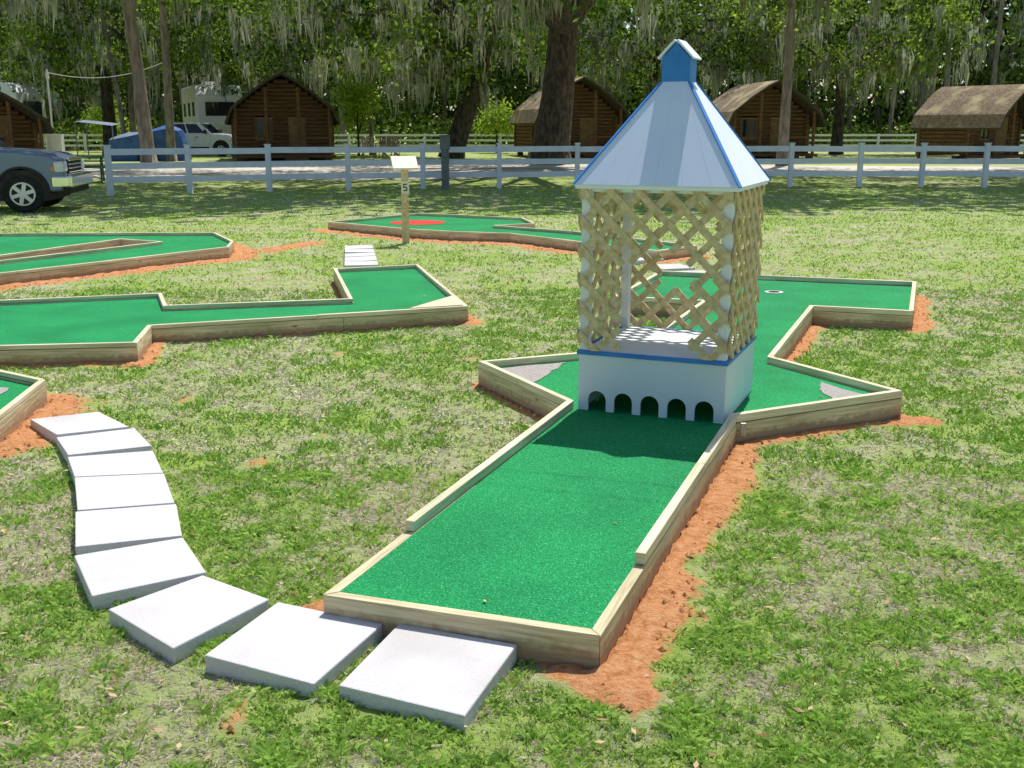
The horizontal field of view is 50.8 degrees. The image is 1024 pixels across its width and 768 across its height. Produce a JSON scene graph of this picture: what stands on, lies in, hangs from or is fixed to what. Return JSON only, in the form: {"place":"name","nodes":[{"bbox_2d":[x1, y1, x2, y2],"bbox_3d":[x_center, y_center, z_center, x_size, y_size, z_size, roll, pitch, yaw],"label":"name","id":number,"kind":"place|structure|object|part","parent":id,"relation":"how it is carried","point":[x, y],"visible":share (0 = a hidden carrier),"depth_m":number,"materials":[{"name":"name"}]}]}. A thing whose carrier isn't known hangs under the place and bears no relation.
{"place":"outdoors","nodes":[
{"label":"outdoors","id":0,"kind":"place"},
{"bbox_2d":[361,136,376,158],"bbox_3d":[-7.625,-12.556,57.229,0.790,1.163,1.069,-4,14,-17],"label":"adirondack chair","id":1,"kind":"object","parent":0,"point":[366,140],"visible":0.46,"depth_m":57.44,"materials":[{"name":"brown wood"}]},
{"bbox_2d":[378,136,391,157],"bbox_3d":[-6.908,-12.904,58.691,0.790,1.163,1.069,-1,13,-6],"label":"adirondack chair","id":2,"kind":"object","parent":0,"point":[384,139],"visible":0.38,"depth_m":58.92,"materials":[{"name":"brown wood"}]},
{"bbox_2d":[382,136,399,158],"bbox_3d":[-6.483,-12.672,57.717,0.790,1.163,1.069,3,14,11],"label":"adirondack chair","id":3,"kind":"object","parent":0,"point":[394,141],"visible":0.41,"depth_m":57.94,"materials":[{"name":"brown wood"}]},
{"bbox_2d":[0,187,1023,767],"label":"lawn grass","id":4,"kind":"structure","parent":0,"point":[684,719],"depth_m":4.28,"materials":[{"name":"green plant"}]},
{"bbox_2d":[0,130,1023,767],"bbox_3d":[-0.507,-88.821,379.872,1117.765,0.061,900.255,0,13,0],"label":"ground","id":5,"kind":"structure","parent":0,"point":[624,668],"depth_m":6.55,"materials":[{"name":"green plant"}]},
{"bbox_2d":[0,83,46,140],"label":"camper trailer","id":6,"kind":"object","parent":5,"relation":"on","point":[21,93],"visible":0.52,"depth_m":62.89,"materials":[{"name":"white paint"}]},
{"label":"windows","id":7,"kind":"part","parent":6,"relation":"part of","materials":[{"name":"black glass"}]},
{"bbox_2d":[0,370,47,441],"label":"mini golf hole","id":8,"kind":"object","parent":5,"relation":"on","point":[23,397],"visible":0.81,"depth_m":6.22,"materials":[{"name":"brown wood"}]},
{"bbox_2d":[0,92,54,148],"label":"log cabin","id":9,"kind":"object","parent":5,"relation":"on","point":[22,125],"visible":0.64,"depth_m":49.81,"materials":[{"name":"brown wood"}]},
{"bbox_2d":[0,116,9,145],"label":"door","id":10,"kind":"structure","parent":9,"relation":"in","point":[3,119],"depth_m":49.80,"materials":[{"name":"brown wood"}]},
{"bbox_2d":[0,137,92,212],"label":"pickup truck","id":11,"kind":"object","parent":5,"relation":"on","point":[31,179],"visible":1,"depth_m":20.90,"materials":[{"name":"blue paint"}]},
{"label":"windows","id":12,"kind":"part","parent":11,"relation":"part of","materials":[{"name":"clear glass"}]},
{"bbox_2d":[0,0,119,92],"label":"live oak tree","id":13,"kind":"object","parent":5,"relation":"on","point":[23,58],"visible":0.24,"depth_m":66.51,"materials":[{"name":"green plant"}]},
{"bbox_2d":[82,156,104,182],"bbox_3d":[-13.200,-6.548,32.877,1.800,0.795,1.680,-4,14,-17],"label":"picnic table","id":14,"kind":"object","parent":5,"relation":"on","point":[101,166],"visible":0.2,"depth_m":32.63,"materials":[{"name":"green paint"}]},
{"bbox_2d":[76,95,128,142],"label":"sapling tree","id":15,"kind":"object","parent":5,"relation":"on","point":[97,116],"visible":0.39,"depth_m":71.49,"materials":[{"name":"green plant"}]},
{"bbox_2d":[45,63,160,151],"bbox_3d":[-19.512,-13.061,51.742,5.575,4.673,0.474,-2,14,-9],"label":"utility pole","id":16,"kind":"object","parent":5,"relation":"on","point":[55,142],"visible":0.75,"depth_m":51.50,"materials":[{"name":"grey metal"}]},
{"bbox_2d":[9,0,203,162],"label":"live oak tree","id":17,"kind":"object","parent":5,"relation":"on","point":[145,134],"visible":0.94,"depth_m":44.85,"materials":[{"name":"grey plant"}]},
{"bbox_2d":[88,0,126,133],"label":"slim pine tree","id":18,"kind":"object","parent":5,"relation":"on","point":[117,93],"visible":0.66,"depth_m":59.55,"materials":[{"name":"brown plant"}]},
{"bbox_2d":[0,232,233,285],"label":"mini golf hole","id":19,"kind":"object","parent":5,"relation":"on","point":[26,257],"visible":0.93,"depth_m":13.42,"materials":[{"name":"green carpet"}]},
{"bbox_2d":[87,0,158,131],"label":"slim pine tree","id":20,"kind":"object","parent":5,"relation":"on","point":[132,116],"visible":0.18,"depth_m":67.58,"materials":[{"name":"brown plant"}]},
{"bbox_2d":[0,0,261,154],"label":"live oak tree","id":21,"kind":"object","parent":5,"relation":"on","point":[83,28],"visible":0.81,"depth_m":61.29,"materials":[{"name":"green plant"}]},
{"bbox_2d":[74,120,191,160],"bbox_3d":[-18.950,-12.327,54.432,5.302,2.000,3.320,-3,14,-11],"label":"camping tent","id":22,"kind":"object","parent":5,"relation":"on","point":[129,140],"visible":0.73,"depth_m":53.16,"materials":[{"name":"blue fabric"}]},
{"bbox_2d":[133,0,177,161],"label":"slim pine tree","id":23,"kind":"object","parent":5,"relation":"on","point":[169,124],"visible":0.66,"depth_m":51.95,"materials":[{"name":"grey plant"}]},
{"bbox_2d":[174,123,232,156],"bbox_3d":[-18.424,-14.171,62.433,5.930,1.880,2.400,2,14,8],"label":"suv","id":24,"kind":"object","parent":5,"relation":"on","point":[203,135],"visible":0.32,"depth_m":61.40,"materials":[{"name":"white paint"}]},
{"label":"windows","id":25,"kind":"part","parent":24,"relation":"part of","materials":[{"name":"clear glass"}]},
{"bbox_2d":[181,82,241,133],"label":"camper trailer","id":26,"kind":"object","parent":5,"relation":"on","point":[196,106],"visible":0.45,"depth_m":65.01,"materials":[{"name":"white paint"}]},
{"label":"door and roof units","id":27,"kind":"part","parent":26,"relation":"part of","materials":[{"name":"white plastic"}]},
{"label":"windows","id":28,"kind":"part","parent":26,"relation":"part of","materials":[{"name":"black glass"}]},
{"bbox_2d":[0,264,467,365],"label":"mini golf hole","id":29,"kind":"object","parent":5,"relation":"on","point":[110,328],"visible":0.9,"depth_m":8.88,"materials":[{"name":"green carpet"}]},
{"bbox_2d":[30,412,516,730],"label":"stepping stone path","id":30,"kind":"structure","parent":5,"relation":"on","point":[130,542],"depth_m":3.54,"materials":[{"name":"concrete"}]},
{"bbox_2d":[224,72,339,160],"bbox_3d":[-11.958,-13.841,56.125,5.640,4.340,6.500,-3,14,-12],"label":"log cabin","id":31,"kind":"object","parent":5,"relation":"on","point":[280,109],"visible":0.9,"depth_m":54.69,"materials":[{"name":"brown wood"}]},
{"bbox_2d":[256,119,271,138],"bbox_3d":[-12.628,-12.996,54.866,0.720,1.100,0.050,-3,14,-12],"label":"window","id":32,"kind":"structure","parent":31,"relation":"in","point":[260,129],"depth_m":54.82,"materials":[{"name":"black glass"}]},
{"bbox_2d":[254,117,273,139],"bbox_3d":[-12.615,-12.983,54.809,0.900,1.140,0.080,-3,14,-12],"label":"window frame","id":33,"kind":"structure","parent":31,"relation":"in","point":[255,118],"depth_m":54.75,"materials":[{"name":"brown wood"}]},
{"bbox_2d":[288,117,306,153],"bbox_3d":[-11.011,-12.684,55.281,0.880,2.000,0.105,-3,14,-12],"label":"door","id":34,"kind":"structure","parent":31,"relation":"in","point":[292,121],"depth_m":55.20,"materials":[{"name":"brown wood"}]},
{"bbox_2d":[142,0,468,110],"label":"live oak tree","id":35,"kind":"object","parent":5,"relation":"on","point":[273,48],"visible":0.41,"depth_m":63.53,"materials":[{"name":"green plant"}]},
{"bbox_2d":[329,0,365,144],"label":"slim pine tree","id":36,"kind":"object","parent":5,"relation":"on","point":[342,131],"visible":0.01,"depth_m":75.72,"materials":[{"name":"brown plant"}]},
{"bbox_2d":[326,72,387,155],"bbox_3d":[-8.661,-15.561,62.092,3.933,4.942,4.273,0,13,0],"label":"sapling tree","id":37,"kind":"object","parent":5,"relation":"on","point":[360,97],"visible":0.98,"depth_m":61.66,"materials":[{"name":"green plant"}]},
{"bbox_2d":[344,245,377,267],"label":"stepping stone path","id":38,"kind":"structure","parent":5,"relation":"on","point":[360,255],"depth_m":13.42,"materials":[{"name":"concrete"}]},
{"bbox_2d":[361,0,377,154],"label":"slim pine tree","id":39,"kind":"object","parent":5,"relation":"on","point":[371,132],"visible":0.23,"depth_m":64.03,"materials":[{"name":"brown plant"}]},
{"bbox_2d":[206,0,591,157],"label":"live oak tree","id":40,"kind":"object","parent":5,"relation":"on","point":[475,52],"visible":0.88,"depth_m":53.95,"materials":[{"name":"green plant"}]},
{"bbox_2d":[390,156,417,243],"bbox_3d":[-1.526,-2.604,15.396,0.360,1.272,0.311,-3,14,-12],"label":"hole number sign","id":41,"kind":"object","parent":5,"relation":"on","point":[404,164],"visible":0.84,"depth_m":15.32,"materials":[{"name":"brown wood"}]},
{"bbox_2d":[439,135,449,189],"bbox_3d":[-1.780,-5.893,28.701,0.280,1.445,0.270,0,13,0],"label":"utility pedestal","id":42,"kind":"object","parent":5,"relation":"on","point":[444,143],"visible":0.97,"depth_m":28.62,"materials":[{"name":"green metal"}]},
{"bbox_2d":[472,93,518,152],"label":"sapling tree","id":43,"kind":"object","parent":5,"relation":"on","point":[501,122],"visible":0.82,"depth_m":69.61,"materials":[{"name":"green plant"}]},
{"bbox_2d":[0,231,1009,730],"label":"dirt clods","id":44,"kind":"object","parent":5,"relation":"on","point":[230,727],"visible":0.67,"depth_m":5.73,"materials":[{"name":"orange soil"}]},
{"bbox_2d":[0,255,1022,767],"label":"fallen leaves","id":45,"kind":"object","parent":5,"relation":"on","point":[178,745],"visible":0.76,"depth_m":3.68,"materials":[{"name":"dry leaves"}]},
{"bbox_2d":[0,0,1023,148],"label":"background treeline","id":46,"kind":"object","parent":5,"relation":"on","point":[1004,59],"visible":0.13,"depth_m":84.80,"materials":[{"name":"green plant"}]},
{"bbox_2d":[328,213,696,259],"bbox_3d":[0.227,-2.271,16.304,6.539,0.203,2.694,11,18,40],"label":"mini golf hole","id":47,"kind":"object","parent":5,"relation":"on","point":[452,227],"visible":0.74,"depth_m":16.27,"materials":[{"name":"green carpet"}]},
{"bbox_2d":[291,0,765,164],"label":"live oak tree","id":48,"kind":"object","parent":5,"relation":"on","point":[561,20],"visible":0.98,"depth_m":47.22,"materials":[{"name":"green plant"}]},
{"bbox_2d":[39,107,1023,150],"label":"undergrowth","id":49,"kind":"object","parent":5,"relation":"on","point":[443,129],"visible":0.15,"depth_m":77.99,"materials":[{"name":"green plant"}]},
{"bbox_2d":[44,134,1023,151],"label":"white rail fence","id":50,"kind":"object","parent":5,"relation":"on","point":[84,139],"visible":0.16,"depth_m":74.10,"materials":[{"name":"paint"}]},
{"bbox_2d":[102,143,1023,195],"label":"white rail fence","id":51,"kind":"object","parent":5,"relation":"on","point":[189,179],"visible":0.82,"depth_m":29.37,"materials":[{"name":"paint"}]},
{"bbox_2d":[509,76,629,156],"bbox_3d":[3.242,-15.255,61.956,5.540,4.390,7.000,-3,14,-12],"label":"log cabin","id":52,"kind":"object","parent":5,"relation":"on","point":[600,114],"visible":0.62,"depth_m":60.63,"materials":[{"name":"brown wood"}]},
{"bbox_2d":[579,118,593,145],"bbox_3d":[4.241,-14.017,60.879,0.880,2.000,0.105,-3,14,-12],"label":"door","id":53,"kind":"structure","parent":52,"relation":"in","point":[586,124],"depth_m":60.79,"materials":[{"name":"brown wood"}]},
{"bbox_2d":[323,271,916,669],"bbox_3d":[1.258,-0.106,7.189,2.566,0.215,8.290,5,14,20],"label":"mini golf hole","id":54,"kind":"object","parent":5,"relation":"on","point":[537,548],"visible":0.77,"depth_m":4.57,"materials":[{"name":"green carpet"}]},
{"bbox_2d":[572,39,771,423],"bbox_3d":[0.885,-0.860,5.891,0.886,1.948,0.886,5,14,22],"label":"lattice tower obstacle","id":55,"kind":"object","parent":54,"relation":"on","point":[674,134],"visible":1,"depth_m":5.63,"materials":[{"name":"blue paint"}]},
{"bbox_2d":[504,0,803,105],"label":"live oak tree","id":56,"kind":"object","parent":5,"relation":"on","point":[600,54],"visible":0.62,"depth_m":66.45,"materials":[{"name":"green plant"}]},
{"bbox_2d":[621,257,705,276],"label":"stepping stone path","id":57,"kind":"structure","parent":5,"relation":"on","point":[671,267],"depth_m":12.42,"materials":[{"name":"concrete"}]},
{"bbox_2d":[712,80,826,157],"bbox_3d":[13.421,-14.414,59.069,5.340,4.090,7.000,-1,13,-6],"label":"log cabin","id":58,"kind":"object","parent":5,"relation":"on","point":[750,112],"visible":0.56,"depth_m":57.45,"materials":[{"name":"brown wood"}]},
{"bbox_2d":[742,119,754,136],"bbox_3d":[12.633,-13.651,57.615,0.720,1.100,0.050,-1,13,-6],"label":"window","id":59,"kind":"structure","parent":58,"relation":"in","point":[744,121],"depth_m":57.58,"materials":[{"name":"black glass"}]},
{"bbox_2d":[740,118,757,139],"bbox_3d":[12.639,-13.637,57.557,0.900,1.140,0.080,-1,13,-6],"label":"window frame","id":60,"kind":"structure","parent":58,"relation":"in","point":[741,118],"depth_m":57.57,"materials":[{"name":"brown wood"}]},
{"bbox_2d":[769,117,779,152],"bbox_3d":[14.275,-13.299,57.863,0.880,2.000,0.105,-1,13,-6],"label":"door","id":61,"kind":"structure","parent":58,"relation":"in","point":[774,133],"depth_m":57.76,"materials":[{"name":"brown wood"}]},
{"bbox_2d":[750,0,808,80],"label":"slim pine tree","id":62,"kind":"object","parent":5,"relation":"on","point":[772,72],"visible":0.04,"depth_m":71.01,"materials":[{"name":"brown plant"}]},
{"bbox_2d":[694,0,997,154],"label":"live oak tree","id":63,"kind":"object","parent":5,"relation":"on","point":[904,57],"visible":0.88,"depth_m":63.27,"materials":[{"name":"green plant"}]},
{"bbox_2d":[739,0,1010,165],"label":"live oak tree","id":64,"kind":"object","parent":5,"relation":"on","point":[785,109],"visible":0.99,"depth_m":45.54,"materials":[{"name":"grey plant"}]},
{"bbox_2d":[894,0,983,98],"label":"slim pine tree","id":65,"kind":"object","parent":5,"relation":"on","point":[932,89],"visible":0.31,"depth_m":69.04,"materials":[{"name":"brown plant"}]},
{"bbox_2d":[910,84,1023,158],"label":"log cabin","id":66,"kind":"object","parent":5,"relation":"on","point":[967,115],"visible":0.88,"depth_m":54.36,"materials":[{"name":"brown wood"}]},
{"bbox_2d":[981,130,988,138],"bbox_3d":[23.802,-12.859,54.292,0.720,1.100,0.050,-10,16,-35],"label":"window","id":67,"kind":"structure","parent":66,"relation":"in","point":[982,134],"depth_m":54.35,"materials":[{"name":"black glass"}]},
{"bbox_2d":[980,130,990,139],"bbox_3d":[23.837,-12.848,54.245,0.900,1.140,0.080,-10,16,-35],"label":"window frame","id":68,"kind":"structure","parent":66,"relation":"in","point":[984,130],"depth_m":54.32,"materials":[{"name":"brown wood"}]},
{"bbox_2d":[997,117,1008,153],"bbox_3d":[25.144,-12.693,55.319,0.880,2.000,0.105,-10,16,-35],"label":"door","id":69,"kind":"structure","parent":66,"relation":"in","point":[1003,132],"depth_m":55.32,"materials":[{"name":"brown wood"}]},
{"bbox_2d":[7,1,1018,129],"label":"sky","id":70,"kind":"structure","parent":0,"point":[627,26],"materials":[{"name":"white"}]},
{"bbox_2d":[84,164,1023,179],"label":"gravel road","id":71,"kind":"structure","parent":0,"point":[96,174],"depth_m":42.70,"materials":[{"name":"grey gravel"}]}
]}

